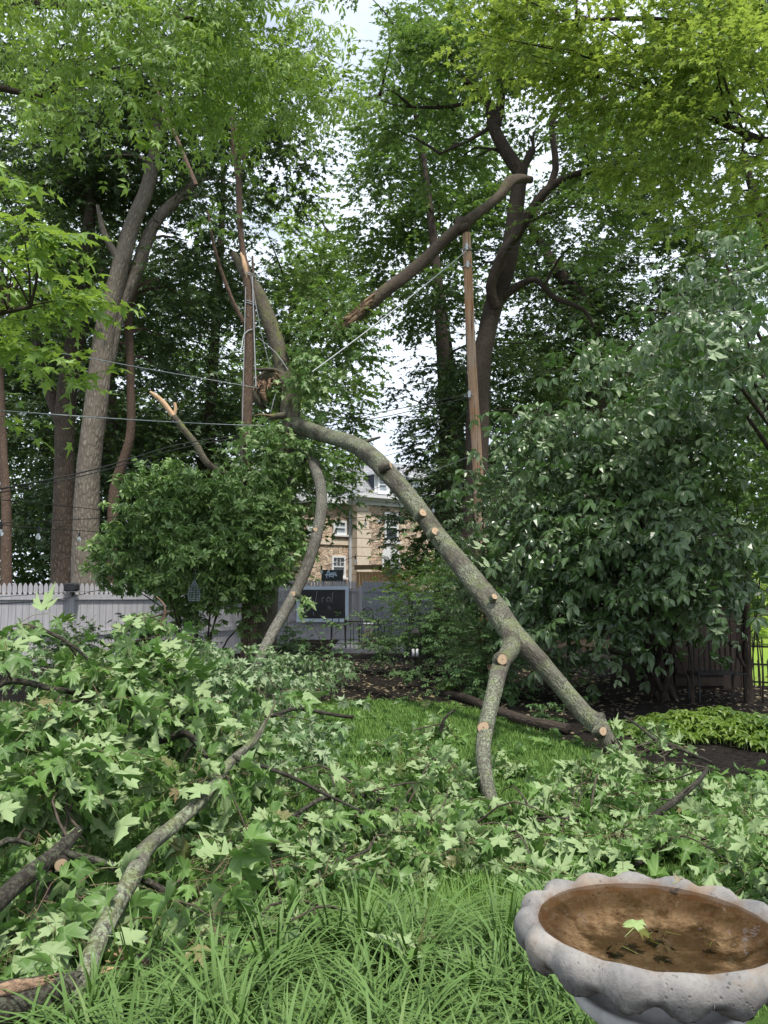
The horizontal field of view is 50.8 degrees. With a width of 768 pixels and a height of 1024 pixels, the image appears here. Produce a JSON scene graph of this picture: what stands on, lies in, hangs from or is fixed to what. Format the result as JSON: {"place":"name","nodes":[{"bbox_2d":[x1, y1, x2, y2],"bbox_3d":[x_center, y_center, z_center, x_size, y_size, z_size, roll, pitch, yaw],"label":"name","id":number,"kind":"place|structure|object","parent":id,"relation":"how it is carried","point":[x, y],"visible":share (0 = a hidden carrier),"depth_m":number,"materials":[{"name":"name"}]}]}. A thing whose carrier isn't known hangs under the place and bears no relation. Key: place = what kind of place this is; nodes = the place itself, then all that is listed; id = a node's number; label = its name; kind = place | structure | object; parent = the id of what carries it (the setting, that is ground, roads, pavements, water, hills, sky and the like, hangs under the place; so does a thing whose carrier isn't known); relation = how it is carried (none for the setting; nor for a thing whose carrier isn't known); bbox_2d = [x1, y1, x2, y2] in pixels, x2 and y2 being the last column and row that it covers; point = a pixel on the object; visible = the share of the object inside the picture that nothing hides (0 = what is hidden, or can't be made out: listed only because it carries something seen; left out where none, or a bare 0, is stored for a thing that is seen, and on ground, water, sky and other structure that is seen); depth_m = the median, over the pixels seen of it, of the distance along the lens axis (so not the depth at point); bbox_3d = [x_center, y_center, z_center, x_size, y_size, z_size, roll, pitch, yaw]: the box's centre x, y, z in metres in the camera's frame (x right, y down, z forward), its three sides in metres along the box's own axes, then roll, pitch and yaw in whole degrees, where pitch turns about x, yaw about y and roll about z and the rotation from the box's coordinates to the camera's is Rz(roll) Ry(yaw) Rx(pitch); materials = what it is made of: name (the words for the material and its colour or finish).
{"place":"outdoors","nodes":[
{"label":"outdoors","id":0,"kind":"place"},
{"bbox_2d":[0,513,148,523],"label":"overhead cable","id":1,"kind":"object","parent":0,"point":[70,519],"visible":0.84,"depth_m":11.71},
{"bbox_2d":[0,520,107,540],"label":"string lights","id":2,"kind":"object","parent":1,"relation":"hanging from","point":[38,536],"visible":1,"depth_m":10.01,"materials":[{"name":"black"}]},
{"bbox_2d":[331,639,405,652],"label":"patio deck","id":3,"kind":"structure","parent":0,"point":[340,642],"depth_m":22.09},
{"bbox_2d":[345,619,393,647],"bbox_3d":[-0.366,3.348,22.226,1.438,0.835,0.040,0,-6,0],"label":"iron railing","id":4,"kind":"object","parent":3,"relation":"on","point":[358,621],"visible":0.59,"depth_m":22.23,"materials":[{"name":"metal"}]},
{"bbox_2d":[0,697,767,1023],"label":"lawn","id":5,"kind":"structure","parent":0,"point":[762,1019],"depth_m":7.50,"materials":[{"name":"plant"}]},
{"bbox_2d":[0,161,144,458],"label":"maple tree","id":6,"kind":"object","parent":5,"relation":"on","point":[42,248],"visible":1,"depth_m":9.23,"materials":[{"name":"green plant"}]},
{"bbox_2d":[0,581,222,877],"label":"fallen bough","id":7,"kind":"object","parent":5,"relation":"on","point":[56,709],"visible":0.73,"depth_m":4.91,"materials":[{"name":"green plant"}]},
{"bbox_2d":[109,596,198,736],"bbox_3d":[-1.651,1.059,5.568,0.587,0.959,0.666,4,-7,-34],"label":"fallen bough","id":8,"kind":"object","parent":7,"relation":"on","point":[152,624],"visible":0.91,"depth_m":5.48,"materials":[{"name":"green plant"}]},
{"bbox_2d":[98,942,158,973],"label":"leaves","id":9,"kind":"object","parent":5,"relation":"on","point":[123,958],"visible":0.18,"depth_m":3.17,"materials":[{"name":"brown plant"}]},
{"bbox_2d":[0,729,268,964],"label":"fallen bough","id":10,"kind":"object","parent":5,"relation":"on","point":[73,772],"visible":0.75,"depth_m":3.91,"materials":[{"name":"green plant"}]},
{"bbox_2d":[54,844,67,871],"bbox_3d":[-1.478,1.574,3.690,0.063,0.064,0.243,3,-6,-24],"label":"sawn stub","id":11,"kind":"object","parent":10,"relation":"attached to","point":[61,860],"visible":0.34,"depth_m":3.58,"materials":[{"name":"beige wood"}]},
{"bbox_2d":[0,821,332,1021],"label":"fallen bough","id":12,"kind":"object","parent":5,"relation":"on","point":[58,927],"visible":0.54,"depth_m":3.36,"materials":[{"name":"green plant"}]},
{"bbox_2d":[0,636,374,800],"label":"fallen bough","id":13,"kind":"object","parent":5,"relation":"on","point":[285,676],"visible":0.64,"depth_m":8.87,"materials":[{"name":"green plant"}]},
{"bbox_2d":[0,0,384,201],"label":"box elder","id":14,"kind":"object","parent":5,"relation":"on","point":[192,30],"visible":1,"depth_m":11.18,"materials":[{"name":"green plant"}]},
{"bbox_2d":[59,678,365,1022],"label":"fallen bough","id":15,"kind":"object","parent":5,"relation":"on","point":[182,801],"visible":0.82,"depth_m":4.51,"materials":[{"name":"green plant"}]},
{"bbox_2d":[184,900,476,1008],"bbox_3d":[-0.319,1.899,3.398,1.224,0.443,0.914,2,-6,-16],"label":"fallen bough","id":16,"kind":"object","parent":5,"relation":"on","point":[294,917],"visible":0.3,"depth_m":3.30,"materials":[{"name":"green plant"}]},
{"bbox_2d":[154,725,565,920],"bbox_3d":[-0.102,1.939,5.324,2.222,0.772,3.369,0,-6,0],"label":"fallen bough","id":17,"kind":"object","parent":5,"relation":"on","point":[392,841],"visible":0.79,"depth_m":4.70,"materials":[{"name":"green plant"}]},
{"bbox_2d":[263,841,538,1006],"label":"tall grass","id":18,"kind":"structure","parent":5,"relation":"on","point":[445,889],"depth_m":4.18,"materials":[{"name":"plant"}]},
{"bbox_2d":[39,693,767,933],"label":"scattered leaves","id":19,"kind":"object","parent":5,"relation":"on","point":[655,869],"visible":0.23,"depth_m":6.91,"materials":[{"name":"green plant"}]},
{"bbox_2d":[355,709,541,778],"bbox_3d":[0.810,2.317,8.075,2.035,0.501,1.700,-5,-8,40],"label":"fallen bough","id":20,"kind":"object","parent":5,"relation":"on","point":[509,769],"visible":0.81,"depth_m":8.05,"materials":[{"name":"green plant"}]},
{"bbox_2d":[289,417,621,808],"bbox_3d":[0.395,0.213,11.436,2.085,5.226,10.191,2,-6,-16],"label":"fallen limb","id":21,"kind":"object","parent":5,"relation":"on","point":[516,638],"visible":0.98,"depth_m":9.71,"materials":[{"name":"wood"}]},
{"bbox_2d":[393,756,673,884],"bbox_3d":[0.951,2.146,5.688,2.278,0.692,2.675,0,-6,0],"label":"fallen bough","id":22,"kind":"object","parent":5,"relation":"on","point":[619,848],"visible":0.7,"depth_m":5.34,"materials":[{"name":"green plant"}]},
{"bbox_2d":[549,714,767,904],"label":"fallen bough","id":23,"kind":"object","parent":5,"relation":"on","point":[740,850],"visible":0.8,"depth_m":5.55,"materials":[{"name":"green plant"}]},
{"bbox_2d":[0,0,767,591],"label":"sky","id":24,"kind":"structure","parent":0,"point":[359,20],"materials":[{"name":"white"}]},
{"bbox_2d":[14,601,767,652],"bbox_3d":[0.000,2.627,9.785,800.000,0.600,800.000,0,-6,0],"label":"ground","id":25,"kind":"structure","parent":0,"point":[317,641],"depth_m":27.48,"materials":[{"name":"soil"}]},
{"bbox_2d":[0,21,146,560],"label":"maple tree","id":26,"kind":"object","parent":25,"relation":"on","point":[15,388],"visible":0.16,"depth_m":31.14,"materials":[{"name":"green plant"}]},
{"bbox_2d":[4,217,236,593],"bbox_3d":[-10.405,-3.552,29.881,9.908,16.492,9.280,3,-7,-30],"label":"maple tree","id":27,"kind":"object","parent":25,"relation":"on","point":[116,428],"visible":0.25,"depth_m":29.17,"materials":[{"name":"green plant"}]},
{"bbox_2d":[40,110,335,591],"bbox_3d":[-7.574,-6.298,34.220,12.494,22.888,10.159,2,-6,-20],"label":"maple tree","id":28,"kind":"object","parent":25,"relation":"on","point":[211,412],"visible":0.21,"depth_m":33.54,"materials":[{"name":"green plant"}]},
{"bbox_2d":[278,581,361,639],"bbox_3d":[-2.258,3.385,27.790,3.034,2.064,0.155,0,-6,0],"label":"picket fence","id":29,"kind":"object","parent":25,"relation":"on","point":[338,635],"visible":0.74,"depth_m":27.75,"materials":[{"name":"grey paint"}]},
{"bbox_2d":[296,586,348,621],"bbox_3d":[-2.095,3.150,27.658,1.778,1.218,0.070,0,-6,0],"label":"chalkboard","id":30,"kind":"object","parent":29,"relation":"attached to","point":[328,600],"visible":0.88,"depth_m":27.66,"materials":[{"name":"black paint"}]},
{"bbox_2d":[321,570,342,585],"bbox_3d":[-2.104,3.637,32.809,0.878,2.575,0.164,0,-6,0],"label":"name sign","id":31,"kind":"object","parent":25,"relation":"on","point":[331,575],"visible":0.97,"depth_m":32.87,"materials":[{"name":"metal"}]},
{"bbox_2d":[259,175,417,450],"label":"maple tree","id":32,"kind":"object","parent":25,"relation":"on","point":[330,214],"visible":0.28,"depth_m":33.74,"materials":[{"name":"green plant"}]},
{"bbox_2d":[188,461,499,616],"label":"stone house","id":33,"kind":"structure","parent":25,"relation":"on","point":[349,542],"depth_m":50.50,"materials":[{"name":"beige stone"}]},
{"bbox_2d":[331,555,347,578],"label":"window","id":34,"kind":"structure","parent":33,"relation":"in","point":[340,565],"depth_m":50.11,"materials":[{"name":"white paint"}]},
{"bbox_2d":[331,521,348,536],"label":"window","id":35,"kind":"structure","parent":33,"relation":"in","point":[342,529],"depth_m":50.37,"materials":[{"name":"white paint"}]},
{"bbox_2d":[383,512,400,543],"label":"window","id":36,"kind":"structure","parent":33,"relation":"in","point":[386,524],"depth_m":51.45,"materials":[{"name":"white paint"}]},
{"bbox_2d":[354,565,410,617],"bbox_3d":[-0.063,3.782,35.701,2.498,2.907,0.300,0,-6,0],"label":"timber fence","id":37,"kind":"object","parent":25,"relation":"on","point":[361,577],"visible":0.19,"depth_m":35.87,"materials":[{"name":"brown wood"}]},
{"bbox_2d":[0,643,767,780],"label":"mulch bed","id":38,"kind":"object","parent":25,"relation":"on","point":[722,757],"visible":0.21,"depth_m":12.59,"materials":[{"name":"soil"}]},
{"bbox_2d":[0,158,111,630],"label":"maple tree","id":39,"kind":"object","parent":38,"relation":"on","point":[6,554],"visible":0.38,"depth_m":19.85,"materials":[{"name":"green plant"}]},
{"bbox_2d":[0,583,194,663],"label":"picket fence","id":40,"kind":"object","parent":38,"relation":"on","point":[108,610],"visible":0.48,"depth_m":18.52,"materials":[{"name":"grey paint"}]},
{"bbox_2d":[64,583,79,595],"bbox_3d":[-7.074,1.755,18.321,0.310,0.300,0.230,0,-6,0],"label":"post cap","id":41,"kind":"object","parent":40,"relation":"attached to","point":[71,587],"visible":0.94,"depth_m":18.22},
{"bbox_2d":[0,66,198,613],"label":"maple tree","id":42,"kind":"object","parent":38,"relation":"on","point":[86,202],"visible":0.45,"depth_m":21.80,"materials":[{"name":"green plant"}]},
{"bbox_2d":[14,612,222,668],"bbox_3d":[-5.510,2.652,15.565,4.752,1.456,2.497,0,-6,0],"label":"shrub","id":43,"kind":"object","parent":38,"relation":"on","point":[79,635],"visible":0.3,"depth_m":15.50,"materials":[{"name":"green plant"}]},
{"bbox_2d":[80,267,239,625],"bbox_3d":[-6.369,-1.446,22.632,3.864,10.819,4.871,5,-8,-43],"label":"maple tree","id":44,"kind":"object","parent":38,"relation":"on","point":[130,343],"visible":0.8,"depth_m":22.35,"materials":[{"name":"green plant"}]},
{"bbox_2d":[0,0,364,643],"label":"maple tree","id":45,"kind":"object","parent":38,"relation":"on","point":[123,281],"visible":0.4,"depth_m":21.07,"materials":[{"name":"green plant"}]},
{"bbox_2d":[153,78,197,186],"bbox_3d":[-4.731,-8.597,18.183,1.359,2.907,0.110,-2,-6,21],"label":"dead branch","id":46,"kind":"object","parent":45,"relation":"hanging from","point":[193,179],"visible":0.41,"depth_m":17.93,"materials":[{"name":"wood"}]},
{"bbox_2d":[75,456,311,682],"bbox_3d":[-3.437,0.974,14.391,4.320,4.222,2.964,0,-6,0],"label":"laurel bush","id":47,"kind":"object","parent":38,"relation":"on","point":[210,526],"visible":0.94,"depth_m":14.04,"materials":[{"name":"green plant"}]},
{"bbox_2d":[187,565,200,600],"bbox_3d":[-3.213,1.164,13.703,0.237,0.693,0.207,0,-6,0],"label":"lantern","id":48,"kind":"object","parent":47,"relation":"hanging from","point":[193,589],"visible":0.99,"depth_m":13.64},
{"bbox_2d":[178,34,287,667],"bbox_3d":[-3.072,-3.169,15.786,2.123,12.867,2.142,4,-7,-33],"label":"young tree","id":49,"kind":"object","parent":38,"relation":"on","point":[249,322],"visible":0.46,"depth_m":15.88,"materials":[{"name":"green plant"}]},
{"bbox_2d":[0,435,239,489],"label":"overhead cable","id":50,"kind":"object","parent":49,"relation":"attached to","point":[107,465],"visible":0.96,"depth_m":11.89,"materials":[{"name":"rubber"}]},
{"bbox_2d":[48,351,256,387],"bbox_3d":[-3.736,-2.201,12.585,0.310,1.108,6.897,-2,-6,19],"label":"overhead cable","id":51,"kind":"object","parent":49,"relation":"attached to","point":[161,371],"visible":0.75,"depth_m":13.17,"materials":[{"name":"rubber"}]},
{"bbox_2d":[149,391,248,478],"bbox_3d":[-3.451,-1.455,15.315,1.948,1.666,0.422,2,-6,-17],"label":"bare branch","id":52,"kind":"object","parent":49,"relation":"attached to","point":[204,459],"visible":0.77,"depth_m":15.19,"materials":[{"name":"brown plant"}]},
{"bbox_2d":[198,589,289,655],"bbox_3d":[-3.664,2.940,21.857,0.155,1.754,4.364,-2,-6,22],"label":"picket fence","id":53,"kind":"object","parent":38,"relation":"on","point":[226,632],"visible":0.09,"depth_m":21.04,"materials":[{"name":"grey paint"}]},
{"bbox_2d":[209,251,351,675],"bbox_3d":[-1.984,-1.218,15.793,2.709,9.090,2.550,0,-6,0],"label":"broken maple","id":54,"kind":"object","parent":38,"relation":"on","point":[289,463],"visible":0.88,"depth_m":15.66,"materials":[{"name":"green plant"}]},
{"bbox_2d":[0,410,263,425],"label":"overhead cable","id":55,"kind":"object","parent":54,"relation":"attached to","point":[123,419],"visible":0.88,"depth_m":11.55,"materials":[{"name":"rubber"}]},
{"bbox_2d":[247,449,326,703],"bbox_3d":[-1.417,0.728,13.762,1.012,4.558,4.142,-1,-6,5],"label":"hanging branch","id":56,"kind":"object","parent":54,"relation":"hanging from","point":[311,557],"visible":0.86,"depth_m":12.86,"materials":[{"name":"grey plant"}]},
{"bbox_2d":[222,188,394,563],"bbox_3d":[-2.274,-2.991,23.494,5.194,14.014,9.794,0,-6,0],"label":"maple tree","id":57,"kind":"object","parent":38,"relation":"on","point":[342,475],"visible":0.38,"depth_m":22.98,"materials":[{"name":"green plant"}]},
{"bbox_2d":[277,609,354,673],"bbox_3d":[-1.703,2.889,17.706,2.270,1.601,4.731,0,-6,0],"label":"shrub","id":58,"kind":"object","parent":38,"relation":"on","point":[294,647],"visible":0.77,"depth_m":16.52,"materials":[{"name":"green plant"}]},
{"bbox_2d":[388,664,423,685],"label":"shrub","id":59,"kind":"object","parent":38,"relation":"on","point":[401,674],"visible":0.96,"depth_m":13.85,"materials":[{"name":"green plant"}]},
{"bbox_2d":[366,536,454,659],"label":"maple sapling","id":60,"kind":"object","parent":38,"relation":"on","point":[394,576],"visible":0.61,"depth_m":19.62,"materials":[{"name":"green plant"}]},
{"bbox_2d":[408,628,422,678],"bbox_3d":[0.591,2.682,15.308,0.270,0.964,0.230,0,-6,0],"label":"candle lantern","id":61,"kind":"object","parent":38,"relation":"on","point":[415,631],"visible":0.98,"depth_m":15.26,"materials":[{"name":"black metal"}]},
{"bbox_2d":[345,543,526,679],"bbox_3d":[1.097,2.015,16.289,3.451,2.763,3.183,4,-7,-35],"label":"leaf shrub","id":62,"kind":"object","parent":38,"relation":"on","point":[427,630],"visible":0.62,"depth_m":15.93,"materials":[{"name":"green plant"}]},
{"bbox_2d":[462,232,489,671],"bbox_3d":[1.950,-1.397,17.210,0.514,9.453,0.284,0,-6,0],"label":"utility pole","id":63,"kind":"object","parent":38,"relation":"on","point":[473,398],"visible":0.56,"depth_m":17.33,"materials":[{"name":"brown wood"}]},
{"bbox_2d":[312,250,466,371],"bbox_3d":[0.248,-4.132,16.199,3.956,3.395,0.023,4,-7,-37],"label":"overhead cable","id":64,"kind":"object","parent":63,"relation":"attached to","point":[387,314],"visible":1,"depth_m":16.02,"materials":[{"name":"rubber"}]},
{"bbox_2d":[322,394,467,423],"bbox_3d":[0.125,-2.114,16.803,3.491,0.893,0.128,2,-6,-15],"label":"overhead cable","id":65,"kind":"object","parent":63,"relation":"attached to","point":[394,409],"visible":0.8,"depth_m":16.87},
{"bbox_2d":[323,397,467,426],"bbox_3d":[0.132,-2.052,16.770,3.490,0.889,0.073,2,-6,-15],"label":"overhead cable","id":66,"kind":"object","parent":63,"relation":"attached to","point":[396,414],"visible":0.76,"depth_m":16.83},
{"bbox_2d":[260,174,533,397],"bbox_3d":[0.864,-5.413,17.580,6.916,6.376,2.350,2,-6,-21],"label":"broken limb","id":67,"kind":"object","parent":63,"relation":"on","point":[340,329],"visible":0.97,"depth_m":16.71,"materials":[{"name":"brown plant"}]},
{"bbox_2d":[467,250,765,257],"bbox_3d":[4.045,-4.627,14.698,0.772,2.684,7.037,4,-7,-33],"label":"overhead cable","id":68,"kind":"object","parent":63,"relation":"attached to","point":[605,256],"visible":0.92,"depth_m":15.17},
{"bbox_2d":[469,211,767,249],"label":"overhead cable","id":69,"kind":"object","parent":63,"relation":"attached to","point":[628,236],"visible":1,"depth_m":13.87,"materials":[{"name":"rubber"}]},
{"bbox_2d":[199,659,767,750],"bbox_3d":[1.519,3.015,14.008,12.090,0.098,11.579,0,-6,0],"label":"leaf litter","id":70,"kind":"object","parent":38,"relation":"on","point":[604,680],"visible":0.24,"depth_m":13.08,"materials":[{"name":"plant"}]},
{"bbox_2d":[366,128,605,643],"bbox_3d":[3.124,-4.904,23.833,7.200,18.159,9.910,0,-6,0],"label":"maple tree","id":71,"kind":"object","parent":38,"relation":"on","point":[448,371],"visible":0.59,"depth_m":24.53,"materials":[{"name":"green plant"}]},
{"bbox_2d":[409,603,565,705],"bbox_3d":[1.696,2.401,13.072,2.477,2.121,2.460,5,-8,-43],"label":"leaf shrub","id":72,"kind":"object","parent":38,"relation":"on","point":[480,679],"visible":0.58,"depth_m":12.62,"materials":[{"name":"green plant"}]},
{"bbox_2d":[427,468,563,687],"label":"ash sapling","id":73,"kind":"object","parent":38,"relation":"on","point":[462,597],"visible":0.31,"depth_m":13.63,"materials":[{"name":"green plant"}]},
{"bbox_2d":[433,689,571,733],"bbox_3d":[1.371,2.705,11.217,0.328,0.189,4.239,2,-6,-18],"label":"fallen log","id":74,"kind":"object","parent":38,"relation":"on","point":[532,721],"visible":0.72,"depth_m":9.93,"materials":[{"name":"wood"}]},
{"bbox_2d":[339,0,696,657],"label":"maple tree","id":75,"kind":"object","parent":38,"relation":"on","point":[500,291],"visible":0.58,"depth_m":21.70,"materials":[{"name":"green plant"}]},
{"bbox_2d":[525,696,587,722],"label":"shrub","id":76,"kind":"object","parent":38,"relation":"on","point":[541,714],"visible":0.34,"depth_m":10.29,"materials":[{"name":"green plant"}]},
{"bbox_2d":[436,319,767,705],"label":"drooping ash","id":77,"kind":"object","parent":38,"relation":"on","point":[675,568],"visible":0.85,"depth_m":11.35,"materials":[{"name":"green plant"}]},
{"bbox_2d":[583,705,767,752],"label":"ground cover","id":78,"kind":"object","parent":38,"relation":"on","point":[703,724],"visible":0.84,"depth_m":8.87,"materials":[{"name":"green plant"}]},
{"bbox_2d":[609,533,743,688],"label":"garden shed","id":79,"kind":"structure","parent":38,"relation":"on","point":[706,681],"depth_m":13.76,"materials":[{"name":"wood"}]},
{"bbox_2d":[673,606,725,685],"bbox_3d":[5.362,2.051,13.801,0.850,1.800,0.065,0,-6,0],"label":"door","id":80,"kind":"structure","parent":79,"relation":"in","point":[680,679],"depth_m":13.74,"materials":[{"name":"wood"}]},
{"bbox_2d":[598,220,767,487],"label":"ash tree","id":81,"kind":"object","parent":38,"relation":"on","point":[686,367],"visible":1,"depth_m":9.75,"materials":[{"name":"green plant"}]},
{"bbox_2d":[683,630,694,703],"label":"bare sapling","id":82,"kind":"object","parent":38,"relation":"on","point":[692,672],"visible":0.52,"depth_m":11.91,"materials":[{"name":"brown plant"}]},
{"bbox_2d":[685,636,746,702],"bbox_3d":[5.015,2.365,12.225,0.739,0.957,0.473,0,-6,0],"label":"garden bench","id":83,"kind":"object","parent":38,"relation":"on","point":[699,672],"visible":0.67,"depth_m":12.40,"materials":[{"name":"brown wood"}]},
{"bbox_2d":[689,434,767,696],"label":"maple sapling","id":84,"kind":"object","parent":38,"relation":"on","point":[739,491],"visible":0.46,"depth_m":12.05,"materials":[{"name":"green plant"}]},
{"bbox_2d":[730,625,737,702],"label":"bare sapling","id":85,"kind":"object","parent":38,"relation":"on","point":[734,670],"visible":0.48,"depth_m":11.97,"materials":[{"name":"brown plant"}]},
{"bbox_2d":[736,566,753,702],"bbox_3d":[5.398,1.646,12.105,0.249,2.420,0.407,-3,-7,29],"label":"dark trunk","id":86,"kind":"object","parent":38,"relation":"on","point":[746,662],"visible":0.64,"depth_m":12.00,"materials":[{"name":"brown plant"}]},
{"bbox_2d":[751,637,767,687],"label":"iron fence","id":87,"kind":"object","parent":38,"relation":"on","point":[761,647],"visible":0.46,"depth_m":13.86,"materials":[{"name":"metal"}]},
{"bbox_2d":[757,634,763,702],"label":"bare sapling","id":88,"kind":"object","parent":38,"relation":"on","point":[762,673],"visible":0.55,"depth_m":11.97,"materials":[{"name":"brown plant"}]},
{"bbox_2d":[0,317,767,623],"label":"woodland","id":89,"kind":"object","parent":25,"relation":"on","point":[22,575],"visible":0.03,"depth_m":41.75,"materials":[{"name":"green plant"}]},
{"bbox_2d":[362,581,412,638],"bbox_3d":[0.104,3.506,28.935,0.155,2.054,2.840,-5,-8,40],"label":"picket fence","id":90,"kind":"object","parent":25,"relation":"on","point":[367,587],"visible":0.45,"depth_m":28.69,"materials":[{"name":"wood"}]},
{"bbox_2d":[314,0,538,586],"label":"maple tree","id":91,"kind":"object","parent":25,"relation":"on","point":[411,241],"visible":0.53,"depth_m":29.72,"materials":[{"name":"green plant"}]},
{"bbox_2d":[408,591,455,635],"bbox_3d":[2.151,3.630,28.416,0.155,1.704,4.472,5,-8,-40],"label":"picket fence","id":92,"kind":"object","parent":25,"relation":"on","point":[422,604],"visible":0.06,"depth_m":29.35,"materials":[{"name":"wood"}]},
{"bbox_2d":[435,94,753,639],"bbox_3d":[7.343,-5.888,29.473,11.411,21.041,11.096,0,-6,0],"label":"maple tree","id":93,"kind":"object","parent":25,"relation":"on","point":[596,299],"visible":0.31,"depth_m":28.76,"materials":[{"name":"green plant"}]},
{"bbox_2d":[422,0,767,267],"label":"maple tree","id":94,"kind":"object","parent":25,"relation":"on","point":[683,98],"visible":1,"depth_m":15.28,"materials":[{"name":"green plant"}]},
{"bbox_2d":[622,0,767,616],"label":"maple tree","id":95,"kind":"object","parent":25,"relation":"on","point":[749,176],"visible":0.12,"depth_m":30.34,"materials":[{"name":"green plant"}]},
{"bbox_2d":[751,627,767,685],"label":"lawn","id":96,"kind":"structure","parent":0,"point":[765,654],"depth_m":20.46,"materials":[{"name":"plant"}]},
{"bbox_2d":[750,572,767,643],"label":"lawn shrub","id":97,"kind":"object","parent":96,"relation":"on","point":[765,630],"visible":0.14,"depth_m":25.37,"materials":[{"name":"green plant"}]},
{"label":"border soil","id":98,"kind":"structure","parent":0,"visible":0},
{"bbox_2d":[0,861,747,1023],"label":"strap leaf border","id":99,"kind":"object","parent":98,"relation":"on","point":[496,971],"visible":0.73,"depth_m":2.96,"materials":[{"name":"plant"}]},
{"bbox_2d":[0,970,82,1023],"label":"split log","id":100,"kind":"object","parent":99,"relation":"on","point":[26,987],"visible":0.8,"depth_m":2.77,"materials":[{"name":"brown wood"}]},
{"bbox_2d":[514,871,767,1023],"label":"bird bath","id":101,"kind":"object","parent":98,"relation":"on","point":[568,933],"visible":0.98,"depth_m":1.94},
{"bbox_2d":[622,919,652,939],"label":"floating leaf","id":102,"kind":"object","parent":101,"relation":"on","point":[638,925],"visible":1,"depth_m":1.95,"materials":[{"name":"plant"}]},
{"bbox_2d":[647,939,676,957],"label":"sunken leaf","id":103,"kind":"object","parent":101,"relation":"in","point":[660,947],"visible":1,"depth_m":1.91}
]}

